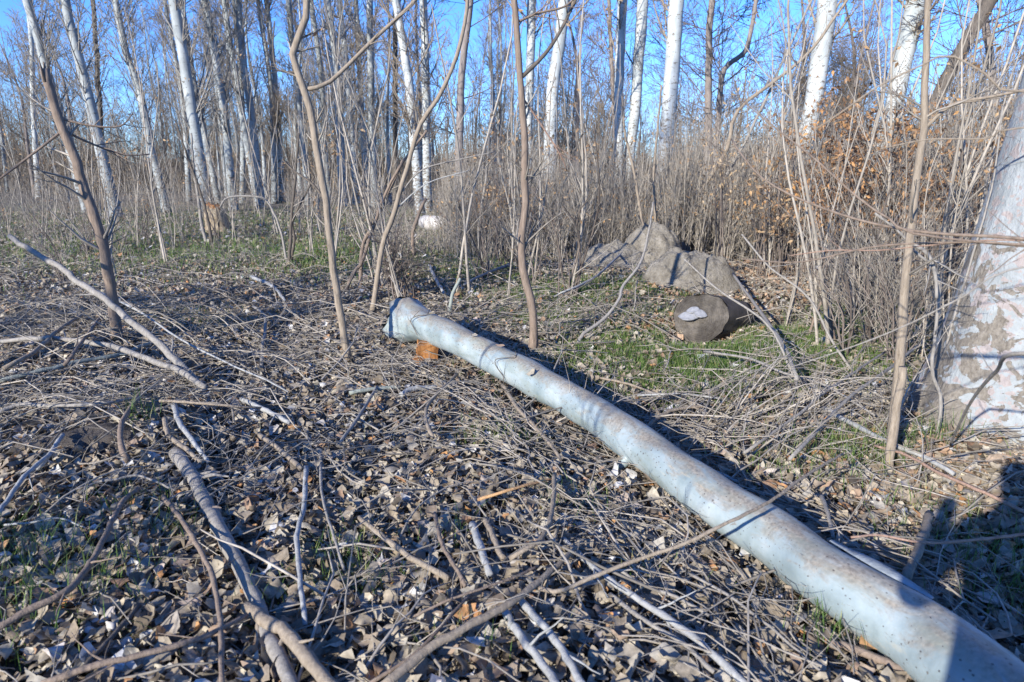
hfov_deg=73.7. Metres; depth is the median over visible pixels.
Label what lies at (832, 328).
broken stem
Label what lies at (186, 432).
fallen branch
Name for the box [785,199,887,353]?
bare shrub
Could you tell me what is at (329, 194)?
bare shrub
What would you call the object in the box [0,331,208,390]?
fallen branch
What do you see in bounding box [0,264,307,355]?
brush pile
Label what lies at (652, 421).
fallen branch
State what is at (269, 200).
bare shrub
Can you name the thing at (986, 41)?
leaning tree
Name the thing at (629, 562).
fallen branch
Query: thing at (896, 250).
bare shrub
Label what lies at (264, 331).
fallen twig
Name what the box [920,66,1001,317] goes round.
bare shrub
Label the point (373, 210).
bare shrub
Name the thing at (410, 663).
fallen branch
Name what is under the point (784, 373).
fallen twig
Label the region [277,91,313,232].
bare shrub
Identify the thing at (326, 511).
fallen twig
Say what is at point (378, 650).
brush pile
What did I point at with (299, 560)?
fallen branch
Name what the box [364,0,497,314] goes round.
sapling
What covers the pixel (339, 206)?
bare shrub
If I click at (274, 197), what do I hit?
poplar
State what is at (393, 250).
dry leaved bush
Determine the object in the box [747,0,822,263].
bare shrub
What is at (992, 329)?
old poplar
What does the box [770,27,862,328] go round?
bare shrub
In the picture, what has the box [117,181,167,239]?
bare shrub
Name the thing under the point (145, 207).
bare shrub
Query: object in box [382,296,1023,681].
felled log
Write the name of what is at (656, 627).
fallen branch
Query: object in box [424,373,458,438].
fallen branch
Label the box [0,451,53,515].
fallen branch
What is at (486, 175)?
sapling
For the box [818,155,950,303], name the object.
bare shrub
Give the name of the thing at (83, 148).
bare shrub
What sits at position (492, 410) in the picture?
twig litter
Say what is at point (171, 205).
bare shrub
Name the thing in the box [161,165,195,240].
bare shrub
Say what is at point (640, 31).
poplar tree
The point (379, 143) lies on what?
bare shrub
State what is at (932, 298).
bare shrub
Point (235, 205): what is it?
bare shrub
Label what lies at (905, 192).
bare shrub
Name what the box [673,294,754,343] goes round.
sawn log
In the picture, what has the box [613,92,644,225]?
sapling
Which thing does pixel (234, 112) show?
poplar
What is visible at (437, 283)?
fallen twig
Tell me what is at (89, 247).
bare shrub
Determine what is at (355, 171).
bare shrub
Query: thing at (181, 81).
bare shrub
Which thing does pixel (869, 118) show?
bare shrub
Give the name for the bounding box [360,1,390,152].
poplar
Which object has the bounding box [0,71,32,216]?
bare shrub
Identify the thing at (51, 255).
bare shrub
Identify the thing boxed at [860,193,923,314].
bare shrub
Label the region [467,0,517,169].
poplar
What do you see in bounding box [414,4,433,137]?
poplar
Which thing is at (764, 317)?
fallen twig
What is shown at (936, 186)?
dry leaved bush
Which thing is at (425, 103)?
poplar tree
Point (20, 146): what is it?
woodland
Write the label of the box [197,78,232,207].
bare shrub
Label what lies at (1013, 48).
tree
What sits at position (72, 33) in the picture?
poplar tree
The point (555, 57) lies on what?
poplar tree
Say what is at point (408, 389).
fallen branch
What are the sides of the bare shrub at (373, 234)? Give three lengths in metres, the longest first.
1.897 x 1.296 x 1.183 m
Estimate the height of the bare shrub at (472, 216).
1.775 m
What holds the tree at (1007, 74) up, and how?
on the ground at (586, 673)
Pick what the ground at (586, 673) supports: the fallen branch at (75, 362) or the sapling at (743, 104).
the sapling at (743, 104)
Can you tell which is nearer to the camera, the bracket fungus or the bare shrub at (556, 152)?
the bracket fungus
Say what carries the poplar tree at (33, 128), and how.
on the ground at (586, 673)
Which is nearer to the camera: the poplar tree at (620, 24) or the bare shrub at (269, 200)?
the bare shrub at (269, 200)
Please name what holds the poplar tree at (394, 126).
on the ground at (586, 673)
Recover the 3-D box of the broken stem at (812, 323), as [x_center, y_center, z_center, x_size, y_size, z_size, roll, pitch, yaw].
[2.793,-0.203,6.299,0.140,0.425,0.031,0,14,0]
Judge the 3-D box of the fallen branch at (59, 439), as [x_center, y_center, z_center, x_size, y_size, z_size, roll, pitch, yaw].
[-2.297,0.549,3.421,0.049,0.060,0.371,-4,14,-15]
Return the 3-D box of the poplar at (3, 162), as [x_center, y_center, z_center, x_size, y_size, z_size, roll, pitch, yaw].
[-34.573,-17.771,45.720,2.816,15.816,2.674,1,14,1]
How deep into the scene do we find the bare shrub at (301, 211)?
21.73 m
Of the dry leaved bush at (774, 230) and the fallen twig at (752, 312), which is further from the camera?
the dry leaved bush at (774, 230)
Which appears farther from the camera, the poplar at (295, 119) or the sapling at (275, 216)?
the poplar at (295, 119)
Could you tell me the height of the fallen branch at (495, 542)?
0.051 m
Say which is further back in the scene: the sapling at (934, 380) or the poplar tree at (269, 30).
the poplar tree at (269, 30)
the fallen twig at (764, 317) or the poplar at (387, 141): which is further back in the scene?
the poplar at (387, 141)
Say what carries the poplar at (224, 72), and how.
on the ground at (586, 673)
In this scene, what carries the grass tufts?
on the ground at (586, 673)
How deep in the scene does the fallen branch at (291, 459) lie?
3.50 m
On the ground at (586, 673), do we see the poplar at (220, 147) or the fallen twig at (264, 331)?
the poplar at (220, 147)
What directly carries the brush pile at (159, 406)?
on the leaf litter at (272, 543)
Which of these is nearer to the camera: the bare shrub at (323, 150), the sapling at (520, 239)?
the sapling at (520, 239)
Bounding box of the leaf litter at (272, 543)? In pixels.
[0,209,1023,681]
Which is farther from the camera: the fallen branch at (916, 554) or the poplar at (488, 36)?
the poplar at (488, 36)
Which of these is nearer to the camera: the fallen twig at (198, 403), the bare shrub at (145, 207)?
the fallen twig at (198, 403)
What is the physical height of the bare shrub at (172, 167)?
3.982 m
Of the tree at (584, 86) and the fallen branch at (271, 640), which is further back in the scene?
the tree at (584, 86)
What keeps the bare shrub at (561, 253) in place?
on the ground at (586, 673)
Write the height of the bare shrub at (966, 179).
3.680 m
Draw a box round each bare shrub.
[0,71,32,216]
[0,96,19,228]
[0,159,72,245]
[0,160,28,240]
[1,133,52,247]
[2,193,76,284]
[7,148,52,235]
[12,211,32,237]
[14,106,62,223]
[21,189,73,237]
[21,203,43,251]
[30,160,79,217]
[31,94,76,221]
[37,157,78,245]
[45,77,110,221]
[50,180,90,219]
[50,185,107,251]
[57,158,102,237]
[58,78,106,203]
[60,89,96,188]
[67,199,104,255]
[79,74,120,209]
[87,120,117,225]
[90,132,126,277]
[97,138,123,215]
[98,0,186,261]
[106,116,121,189]
[108,67,159,228]
[108,168,130,231]
[109,194,134,252]
[115,140,147,246]
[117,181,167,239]
[117,193,136,241]
[125,127,146,220]
[131,109,174,214]
[132,135,174,260]
[134,190,159,222]
[135,217,149,246]
[151,101,191,212]
[151,139,176,232]
[153,184,184,220]
[155,153,179,249]
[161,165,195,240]
[166,77,220,203]
[171,162,221,223]
[174,172,190,220]
[186,162,230,238]
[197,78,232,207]
[205,108,250,239]
[208,191,236,233]
[212,158,263,232]
[222,54,287,234]
[225,103,258,214]
[227,165,250,232]
[229,163,242,212]
[232,80,276,225]
[270,42,320,252]
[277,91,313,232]
[281,155,295,218]
[283,155,306,218]
[284,0,365,252]
[284,121,322,254]
[284,173,305,219]
[287,0,399,284]
[287,154,307,217]
[298,140,348,235]
[300,181,341,222]
[303,58,337,231]
[308,113,342,199]
[317,150,348,232]
[318,195,344,229]
[320,0,421,283]
[332,49,409,297]
[332,151,347,215]
[342,182,374,224]
[344,141,454,287]
[346,174,402,237]
[348,71,397,205]
[353,118,392,246]
[363,143,406,237]
[394,159,412,233]
[411,164,531,281]
[424,177,431,210]
[431,4,529,291]
[436,164,502,255]
[454,31,507,231]
[480,21,547,272]
[480,196,546,273]
[484,78,541,297]
[495,108,622,298]
[495,151,579,259]
[496,2,567,258]
[500,155,581,284]
[500,157,546,233]
[507,165,553,255]
[511,0,586,275]
[528,74,573,218]
[547,0,635,295]
[551,9,630,249]
[563,7,630,243]
[568,43,632,250]
[619,129,662,229]
[726,0,886,345]
[732,11,806,267]
[740,189,804,263]
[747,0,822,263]
[756,128,797,276]
[765,94,841,325]
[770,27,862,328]
[783,135,831,259]
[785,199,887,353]
[785,244,862,335]
[795,175,888,315]
[800,64,876,277]
[806,169,890,308]
[807,89,916,306]
[813,194,970,340]
[815,114,988,323]
[815,193,964,365]
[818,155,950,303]
[819,29,901,247]
[819,103,859,252]
[822,179,985,345]
[831,0,959,296]
[833,0,945,294]
[836,230,964,360]
[838,161,970,317]
[841,0,974,219]
[850,118,984,332]
[851,235,930,311]
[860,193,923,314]
[861,150,944,304]
[876,133,976,343]
[878,187,971,324]
[889,115,985,339]
[893,122,930,213]
[899,125,992,269]
[900,130,980,359]
[901,238,958,307]
[904,0,1023,315]
[911,63,975,293]
[912,0,1023,335]
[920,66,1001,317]
[924,0,1023,314]
[952,134,986,257]
[960,5,1001,177]
[983,24,1011,166]
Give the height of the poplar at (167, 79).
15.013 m
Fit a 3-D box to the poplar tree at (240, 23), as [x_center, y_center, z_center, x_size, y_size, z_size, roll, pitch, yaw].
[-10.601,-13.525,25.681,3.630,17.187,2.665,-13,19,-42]
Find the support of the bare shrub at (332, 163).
on the ground at (586, 673)
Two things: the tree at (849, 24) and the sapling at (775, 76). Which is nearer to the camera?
the sapling at (775, 76)
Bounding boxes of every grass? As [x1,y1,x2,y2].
[0,203,940,436]
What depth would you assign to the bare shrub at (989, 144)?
5.85 m
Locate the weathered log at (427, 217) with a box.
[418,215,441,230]
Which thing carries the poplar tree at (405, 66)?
on the ground at (586, 673)
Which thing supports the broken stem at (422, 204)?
on the ground at (586, 673)
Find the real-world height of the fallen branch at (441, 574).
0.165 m
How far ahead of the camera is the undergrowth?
12.12 m
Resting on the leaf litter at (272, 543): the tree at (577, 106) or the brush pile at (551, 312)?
the brush pile at (551, 312)
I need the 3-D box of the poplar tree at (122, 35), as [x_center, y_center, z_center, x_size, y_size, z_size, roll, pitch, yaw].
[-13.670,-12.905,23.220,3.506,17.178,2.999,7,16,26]
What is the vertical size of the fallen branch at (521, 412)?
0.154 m
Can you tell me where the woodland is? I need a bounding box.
[0,0,1023,196]
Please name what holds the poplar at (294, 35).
on the ground at (586, 673)
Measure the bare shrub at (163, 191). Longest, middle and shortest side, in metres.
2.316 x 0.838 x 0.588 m
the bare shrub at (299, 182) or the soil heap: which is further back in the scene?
the bare shrub at (299, 182)
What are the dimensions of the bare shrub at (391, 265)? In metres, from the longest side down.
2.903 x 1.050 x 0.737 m
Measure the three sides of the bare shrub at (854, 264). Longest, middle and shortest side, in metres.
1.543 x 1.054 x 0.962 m
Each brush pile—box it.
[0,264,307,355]
[0,342,345,448]
[0,408,308,546]
[51,311,475,406]
[272,465,735,681]
[378,270,767,367]
[540,322,1023,502]
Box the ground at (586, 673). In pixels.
[0,181,1023,681]
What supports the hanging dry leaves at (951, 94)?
on the undergrowth
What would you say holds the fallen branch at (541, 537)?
on the leaf litter at (272, 543)
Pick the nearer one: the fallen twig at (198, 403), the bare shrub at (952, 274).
the fallen twig at (198, 403)
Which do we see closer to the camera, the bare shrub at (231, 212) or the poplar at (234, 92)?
the bare shrub at (231, 212)
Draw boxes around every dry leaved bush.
[355,210,448,298]
[438,107,561,261]
[688,78,757,256]
[728,121,843,279]
[746,87,949,290]
[762,70,919,278]
[818,118,1003,304]
[818,173,977,293]
[897,97,1012,264]
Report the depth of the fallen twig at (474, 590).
2.24 m
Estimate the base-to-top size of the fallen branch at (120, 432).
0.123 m
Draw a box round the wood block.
[413,339,438,366]
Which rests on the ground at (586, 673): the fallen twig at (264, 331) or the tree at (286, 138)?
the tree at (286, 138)
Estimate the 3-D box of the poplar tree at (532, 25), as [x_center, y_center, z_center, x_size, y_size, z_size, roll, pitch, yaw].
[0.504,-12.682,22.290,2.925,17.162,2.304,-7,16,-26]
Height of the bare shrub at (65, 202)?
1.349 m
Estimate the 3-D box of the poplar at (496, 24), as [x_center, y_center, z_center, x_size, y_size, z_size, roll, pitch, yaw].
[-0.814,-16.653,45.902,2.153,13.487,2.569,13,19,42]
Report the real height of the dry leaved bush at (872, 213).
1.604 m
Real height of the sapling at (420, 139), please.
2.122 m
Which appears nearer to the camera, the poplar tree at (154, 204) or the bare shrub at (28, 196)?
the poplar tree at (154, 204)
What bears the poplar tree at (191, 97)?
on the ground at (586, 673)
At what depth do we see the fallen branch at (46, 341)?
5.03 m
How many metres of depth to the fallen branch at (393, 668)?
2.04 m
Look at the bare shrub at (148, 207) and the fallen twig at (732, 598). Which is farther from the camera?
the bare shrub at (148, 207)
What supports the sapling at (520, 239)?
on the ground at (586, 673)
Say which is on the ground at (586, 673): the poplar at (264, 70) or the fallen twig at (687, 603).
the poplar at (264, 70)
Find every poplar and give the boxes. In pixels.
[0,80,20,192]
[17,5,62,192]
[112,1,159,182]
[134,0,218,200]
[134,3,172,190]
[136,1,174,150]
[147,0,188,165]
[153,6,182,173]
[188,0,220,193]
[193,0,235,196]
[197,2,221,149]
[207,0,234,134]
[211,3,246,189]
[212,0,269,202]
[218,9,258,184]
[218,35,250,189]
[241,0,304,203]
[243,1,288,197]
[259,7,285,151]
[278,0,317,197]
[281,0,316,188]
[299,32,317,179]
[310,19,335,176]
[335,9,364,137]
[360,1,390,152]
[361,0,403,205]
[374,43,385,163]
[403,0,438,168]
[411,2,444,186]
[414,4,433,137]
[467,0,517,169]
[471,0,522,183]
[477,0,505,157]
[481,0,515,166]
[495,5,516,145]
[499,35,517,154]
[903,73,1023,444]
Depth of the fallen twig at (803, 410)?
4.03 m
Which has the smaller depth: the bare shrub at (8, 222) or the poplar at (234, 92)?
the bare shrub at (8, 222)
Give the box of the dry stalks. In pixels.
[0,195,880,262]
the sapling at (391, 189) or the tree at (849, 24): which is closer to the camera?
the sapling at (391, 189)
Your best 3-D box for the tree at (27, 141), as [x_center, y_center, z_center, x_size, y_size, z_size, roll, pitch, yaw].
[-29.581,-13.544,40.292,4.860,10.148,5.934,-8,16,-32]
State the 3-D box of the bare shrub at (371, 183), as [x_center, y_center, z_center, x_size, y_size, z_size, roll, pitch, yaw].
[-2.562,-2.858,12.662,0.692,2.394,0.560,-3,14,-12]
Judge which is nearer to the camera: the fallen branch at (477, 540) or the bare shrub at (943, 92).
the fallen branch at (477, 540)
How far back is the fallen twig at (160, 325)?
5.10 m
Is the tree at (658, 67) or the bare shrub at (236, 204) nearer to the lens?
the bare shrub at (236, 204)
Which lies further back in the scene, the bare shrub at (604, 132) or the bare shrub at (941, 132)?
the bare shrub at (604, 132)
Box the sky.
[0,0,1023,163]
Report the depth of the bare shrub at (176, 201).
19.80 m
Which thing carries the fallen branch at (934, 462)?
on the leaf litter at (272, 543)
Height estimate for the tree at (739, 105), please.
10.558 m
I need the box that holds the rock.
[641,246,742,295]
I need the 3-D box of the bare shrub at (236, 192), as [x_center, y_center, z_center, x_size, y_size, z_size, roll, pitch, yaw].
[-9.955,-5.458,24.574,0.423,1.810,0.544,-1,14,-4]
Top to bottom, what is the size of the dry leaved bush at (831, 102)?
2.916 m
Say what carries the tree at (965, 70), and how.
on the ground at (586, 673)
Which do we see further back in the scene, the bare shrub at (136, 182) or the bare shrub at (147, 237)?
the bare shrub at (136, 182)
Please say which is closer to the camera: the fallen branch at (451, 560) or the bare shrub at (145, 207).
the fallen branch at (451, 560)
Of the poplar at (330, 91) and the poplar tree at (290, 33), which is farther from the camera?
the poplar at (330, 91)
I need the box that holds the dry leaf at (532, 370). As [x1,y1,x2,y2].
[527,368,534,375]
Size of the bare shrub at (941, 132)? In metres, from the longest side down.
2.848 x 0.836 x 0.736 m
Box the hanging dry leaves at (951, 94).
[8,44,1023,240]
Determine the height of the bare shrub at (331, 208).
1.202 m
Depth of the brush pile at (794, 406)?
4.05 m
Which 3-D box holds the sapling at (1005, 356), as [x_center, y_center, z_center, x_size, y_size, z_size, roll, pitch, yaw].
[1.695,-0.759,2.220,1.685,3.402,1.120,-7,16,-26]
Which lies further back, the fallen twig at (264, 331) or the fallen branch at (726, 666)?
the fallen twig at (264, 331)
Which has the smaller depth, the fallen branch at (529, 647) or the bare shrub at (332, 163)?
the fallen branch at (529, 647)
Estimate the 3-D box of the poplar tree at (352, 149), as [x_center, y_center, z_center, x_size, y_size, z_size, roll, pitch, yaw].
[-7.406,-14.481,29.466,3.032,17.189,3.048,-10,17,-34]
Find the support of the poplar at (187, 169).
on the ground at (586, 673)
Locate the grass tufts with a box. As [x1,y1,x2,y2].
[0,242,1023,679]
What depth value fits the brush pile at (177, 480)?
3.30 m
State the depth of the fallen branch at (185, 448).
3.50 m
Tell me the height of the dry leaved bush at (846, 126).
2.518 m
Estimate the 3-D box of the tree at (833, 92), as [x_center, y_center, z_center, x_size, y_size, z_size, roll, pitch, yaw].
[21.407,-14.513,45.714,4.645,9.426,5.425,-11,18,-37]
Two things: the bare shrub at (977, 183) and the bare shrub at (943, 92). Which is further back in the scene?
the bare shrub at (943, 92)
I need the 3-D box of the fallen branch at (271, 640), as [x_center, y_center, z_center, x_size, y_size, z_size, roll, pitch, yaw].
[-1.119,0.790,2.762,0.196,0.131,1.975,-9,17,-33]
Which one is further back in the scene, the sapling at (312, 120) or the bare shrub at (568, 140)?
the bare shrub at (568, 140)
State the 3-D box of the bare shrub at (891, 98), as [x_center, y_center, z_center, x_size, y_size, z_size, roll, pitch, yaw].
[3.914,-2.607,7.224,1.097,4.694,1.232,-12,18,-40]
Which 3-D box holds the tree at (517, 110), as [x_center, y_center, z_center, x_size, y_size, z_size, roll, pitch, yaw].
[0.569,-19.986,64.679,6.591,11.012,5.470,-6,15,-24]
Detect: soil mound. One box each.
[566,239,648,269]
[624,221,681,264]
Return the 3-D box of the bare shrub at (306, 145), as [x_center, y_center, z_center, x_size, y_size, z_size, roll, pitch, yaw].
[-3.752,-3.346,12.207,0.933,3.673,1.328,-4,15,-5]
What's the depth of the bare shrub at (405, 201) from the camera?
15.90 m
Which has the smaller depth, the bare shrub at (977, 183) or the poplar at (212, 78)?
the bare shrub at (977, 183)
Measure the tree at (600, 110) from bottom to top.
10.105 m
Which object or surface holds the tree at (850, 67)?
on the ground at (586, 673)
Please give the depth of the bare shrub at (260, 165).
17.87 m
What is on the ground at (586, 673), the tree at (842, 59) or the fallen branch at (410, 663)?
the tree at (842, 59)
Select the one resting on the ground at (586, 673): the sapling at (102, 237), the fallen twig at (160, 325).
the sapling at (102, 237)
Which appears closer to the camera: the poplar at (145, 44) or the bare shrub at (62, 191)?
the bare shrub at (62, 191)
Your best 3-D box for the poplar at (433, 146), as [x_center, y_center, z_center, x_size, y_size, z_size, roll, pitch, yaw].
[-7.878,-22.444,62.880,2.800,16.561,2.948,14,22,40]
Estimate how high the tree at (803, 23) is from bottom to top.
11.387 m
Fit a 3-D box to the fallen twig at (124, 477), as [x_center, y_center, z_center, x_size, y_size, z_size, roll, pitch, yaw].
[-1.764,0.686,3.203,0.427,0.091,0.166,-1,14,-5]
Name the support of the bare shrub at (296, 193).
on the ground at (586, 673)
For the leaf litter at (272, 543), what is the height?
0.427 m
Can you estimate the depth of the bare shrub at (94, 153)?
19.94 m
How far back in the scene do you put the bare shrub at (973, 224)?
6.53 m
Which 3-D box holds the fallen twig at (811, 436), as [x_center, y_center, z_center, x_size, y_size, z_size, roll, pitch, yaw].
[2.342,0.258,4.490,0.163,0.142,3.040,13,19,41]
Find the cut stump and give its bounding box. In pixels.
[203,201,231,231]
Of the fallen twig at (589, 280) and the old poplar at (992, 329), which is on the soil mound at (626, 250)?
the fallen twig at (589, 280)
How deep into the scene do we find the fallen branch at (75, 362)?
4.95 m
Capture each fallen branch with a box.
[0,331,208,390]
[0,341,152,382]
[0,397,148,414]
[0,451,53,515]
[0,487,139,629]
[2,314,82,370]
[7,234,207,390]
[36,433,64,470]
[41,613,247,681]
[66,603,141,681]
[117,392,140,463]
[161,494,236,681]
[162,416,204,464]
[168,447,297,681]
[171,403,209,463]
[239,397,290,424]
[241,601,337,681]
[257,433,302,470]
[290,465,308,626]
[349,385,400,394]
[357,515,450,581]
[369,587,472,681]
[381,540,582,681]
[399,385,436,397]
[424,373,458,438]
[433,512,466,592]
[469,521,493,578]
[482,516,506,560]
[500,383,561,460]
[501,609,563,681]
[509,472,556,560]
[519,598,600,681]
[534,453,843,593]
[562,537,746,681]
[608,592,715,673]
[648,400,709,426]
[819,494,834,539]
[822,406,955,475]
[828,639,912,679]
[901,510,933,579]
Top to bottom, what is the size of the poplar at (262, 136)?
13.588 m
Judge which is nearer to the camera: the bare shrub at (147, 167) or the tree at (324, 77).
the bare shrub at (147, 167)
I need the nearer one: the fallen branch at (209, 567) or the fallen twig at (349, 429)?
the fallen branch at (209, 567)
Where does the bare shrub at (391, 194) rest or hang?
on the ground at (586, 673)
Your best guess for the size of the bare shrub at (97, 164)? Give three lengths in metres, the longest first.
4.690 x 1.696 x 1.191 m
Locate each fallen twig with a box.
[4,517,85,527]
[63,316,101,365]
[79,474,176,493]
[98,290,288,391]
[159,399,261,412]
[242,305,266,367]
[249,275,285,301]
[317,452,348,570]
[338,385,377,445]
[411,557,539,618]
[424,264,444,293]
[463,263,509,284]
[477,477,551,500]
[554,254,620,296]
[599,377,662,396]
[617,569,709,629]
[637,393,718,412]
[683,258,803,389]
[687,571,821,671]
[703,350,876,415]
[716,470,737,482]
[732,273,798,380]
[741,234,852,371]
[743,351,885,453]
[788,340,925,460]
[851,533,1023,543]
[874,444,1023,513]
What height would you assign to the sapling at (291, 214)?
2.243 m
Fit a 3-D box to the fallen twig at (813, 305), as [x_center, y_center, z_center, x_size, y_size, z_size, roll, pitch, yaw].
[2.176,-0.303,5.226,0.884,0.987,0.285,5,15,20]
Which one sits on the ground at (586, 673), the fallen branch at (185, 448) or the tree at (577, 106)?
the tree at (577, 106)
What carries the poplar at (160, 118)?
on the ground at (586, 673)
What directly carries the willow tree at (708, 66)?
on the ground at (586, 673)
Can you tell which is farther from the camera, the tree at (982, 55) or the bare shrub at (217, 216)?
the tree at (982, 55)
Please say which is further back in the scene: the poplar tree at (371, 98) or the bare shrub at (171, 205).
the poplar tree at (371, 98)
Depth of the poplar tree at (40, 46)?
23.68 m
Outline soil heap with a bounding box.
[28,423,157,460]
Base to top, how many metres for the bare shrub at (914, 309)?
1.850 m
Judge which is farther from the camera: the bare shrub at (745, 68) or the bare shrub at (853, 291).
the bare shrub at (745, 68)
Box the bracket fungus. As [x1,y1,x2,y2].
[678,307,706,320]
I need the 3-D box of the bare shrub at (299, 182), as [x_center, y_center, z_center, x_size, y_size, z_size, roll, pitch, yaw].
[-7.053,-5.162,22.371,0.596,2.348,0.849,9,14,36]
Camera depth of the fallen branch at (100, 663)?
2.00 m
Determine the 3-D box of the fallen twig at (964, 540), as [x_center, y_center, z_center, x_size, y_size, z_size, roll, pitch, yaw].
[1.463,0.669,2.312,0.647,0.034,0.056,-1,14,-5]
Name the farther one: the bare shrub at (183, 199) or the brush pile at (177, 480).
the bare shrub at (183, 199)
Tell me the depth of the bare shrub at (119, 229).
12.87 m
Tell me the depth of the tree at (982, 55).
39.96 m
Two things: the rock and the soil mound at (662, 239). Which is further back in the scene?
the soil mound at (662, 239)
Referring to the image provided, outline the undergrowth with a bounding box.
[0,0,1023,284]
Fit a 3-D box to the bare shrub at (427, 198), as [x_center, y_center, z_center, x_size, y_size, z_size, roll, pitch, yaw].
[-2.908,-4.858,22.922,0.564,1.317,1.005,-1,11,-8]
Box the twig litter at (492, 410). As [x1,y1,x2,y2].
[0,240,1023,681]
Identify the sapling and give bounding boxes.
[0,58,150,340]
[166,121,218,241]
[176,133,206,240]
[210,186,290,262]
[239,0,416,362]
[276,175,319,260]
[287,127,315,262]
[344,122,444,289]
[346,160,406,288]
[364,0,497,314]
[477,129,500,258]
[497,0,590,354]
[577,202,655,341]
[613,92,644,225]
[620,74,678,221]
[681,0,862,244]
[689,0,827,234]
[731,55,1023,445]
[849,0,1023,458]
[867,187,989,431]
[883,366,906,478]
[932,100,1022,353]
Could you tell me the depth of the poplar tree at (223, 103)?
25.69 m
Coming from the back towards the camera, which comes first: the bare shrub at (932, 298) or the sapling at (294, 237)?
the sapling at (294, 237)
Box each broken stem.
[405,198,427,255]
[448,270,460,310]
[808,298,822,334]
[827,285,836,342]
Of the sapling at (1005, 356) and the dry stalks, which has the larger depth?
the dry stalks
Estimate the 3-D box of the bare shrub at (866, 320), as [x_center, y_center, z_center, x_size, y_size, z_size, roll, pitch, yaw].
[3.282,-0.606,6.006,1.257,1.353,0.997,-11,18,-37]
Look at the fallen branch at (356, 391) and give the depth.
4.59 m
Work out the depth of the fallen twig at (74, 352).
4.91 m
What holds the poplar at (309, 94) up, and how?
on the ground at (586, 673)
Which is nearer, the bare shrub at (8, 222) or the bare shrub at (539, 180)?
the bare shrub at (539, 180)
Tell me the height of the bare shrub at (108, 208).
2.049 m
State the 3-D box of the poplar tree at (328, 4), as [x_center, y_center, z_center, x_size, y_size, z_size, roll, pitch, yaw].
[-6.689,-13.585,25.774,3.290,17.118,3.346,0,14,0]
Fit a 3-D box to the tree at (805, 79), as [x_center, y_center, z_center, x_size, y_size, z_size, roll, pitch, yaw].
[12.954,-10.487,31.153,4.163,8.692,5.082,0,13,-7]
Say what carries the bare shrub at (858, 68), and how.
on the ground at (586, 673)
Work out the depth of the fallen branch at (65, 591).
2.34 m
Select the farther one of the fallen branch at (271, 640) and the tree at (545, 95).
the tree at (545, 95)
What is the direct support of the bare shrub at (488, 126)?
on the ground at (586, 673)
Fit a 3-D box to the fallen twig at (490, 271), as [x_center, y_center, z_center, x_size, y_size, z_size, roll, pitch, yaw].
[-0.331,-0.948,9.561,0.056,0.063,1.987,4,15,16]
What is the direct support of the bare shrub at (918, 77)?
on the ground at (586, 673)
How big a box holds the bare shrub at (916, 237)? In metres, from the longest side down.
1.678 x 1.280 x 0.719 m
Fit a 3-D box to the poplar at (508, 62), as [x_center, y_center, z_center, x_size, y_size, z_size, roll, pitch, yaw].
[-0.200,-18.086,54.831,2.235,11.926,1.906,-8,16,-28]
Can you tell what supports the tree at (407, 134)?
on the ground at (586, 673)
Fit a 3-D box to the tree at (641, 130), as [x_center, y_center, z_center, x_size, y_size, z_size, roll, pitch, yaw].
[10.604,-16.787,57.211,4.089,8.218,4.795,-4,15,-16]
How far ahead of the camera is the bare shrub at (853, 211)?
7.35 m
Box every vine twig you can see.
[407,307,430,334]
[495,351,515,384]
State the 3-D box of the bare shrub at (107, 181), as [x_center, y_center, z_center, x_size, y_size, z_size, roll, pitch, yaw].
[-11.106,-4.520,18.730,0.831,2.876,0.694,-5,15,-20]
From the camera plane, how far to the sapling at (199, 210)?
14.59 m
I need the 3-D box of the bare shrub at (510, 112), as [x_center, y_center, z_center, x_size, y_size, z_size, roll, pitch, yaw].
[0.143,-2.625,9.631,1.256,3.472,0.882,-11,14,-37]
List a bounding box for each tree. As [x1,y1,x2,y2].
[0,0,102,212]
[0,2,100,196]
[0,19,60,195]
[4,0,55,197]
[31,0,124,218]
[45,0,124,208]
[82,0,172,212]
[150,0,230,215]
[152,0,240,203]
[165,0,249,210]
[187,0,275,208]
[193,0,267,205]
[242,0,294,202]
[265,82,312,191]
[265,90,305,181]
[267,0,330,204]
[296,0,348,200]
[299,0,380,207]
[301,29,379,186]
[310,0,367,204]
[313,11,408,162]
[321,0,391,202]
[339,0,404,206]
[366,0,456,215]
[373,0,432,203]
[381,0,456,213]
[382,0,568,194]
[390,85,438,187]
[485,79,547,162]
[495,0,557,178]
[518,0,634,187]
[525,61,569,165]
[539,0,600,182]
[539,12,604,170]
[548,0,666,152]
[567,74,628,162]
[591,0,628,192]
[592,0,648,192]
[626,93,658,188]
[629,0,839,182]
[632,0,781,180]
[640,0,716,161]
[643,0,683,180]
[686,28,754,173]
[717,70,762,144]
[744,7,856,158]
[748,0,866,174]
[772,16,873,151]
[790,0,872,171]
[795,0,899,152]
[796,0,907,148]
[800,45,867,150]
[817,51,882,145]
[829,0,1023,164]
[858,0,1023,137]
[869,45,940,164]
[876,0,957,152]
[920,34,1017,128]
[931,18,1023,156]
[980,29,1023,153]
[982,1,1023,131]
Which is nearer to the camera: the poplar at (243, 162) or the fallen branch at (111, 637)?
the fallen branch at (111, 637)
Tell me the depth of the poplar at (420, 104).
34.21 m
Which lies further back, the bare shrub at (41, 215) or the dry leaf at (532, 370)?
the bare shrub at (41, 215)
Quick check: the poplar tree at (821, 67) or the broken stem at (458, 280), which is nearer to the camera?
the broken stem at (458, 280)
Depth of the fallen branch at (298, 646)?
2.09 m
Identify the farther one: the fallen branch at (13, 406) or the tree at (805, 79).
the tree at (805, 79)

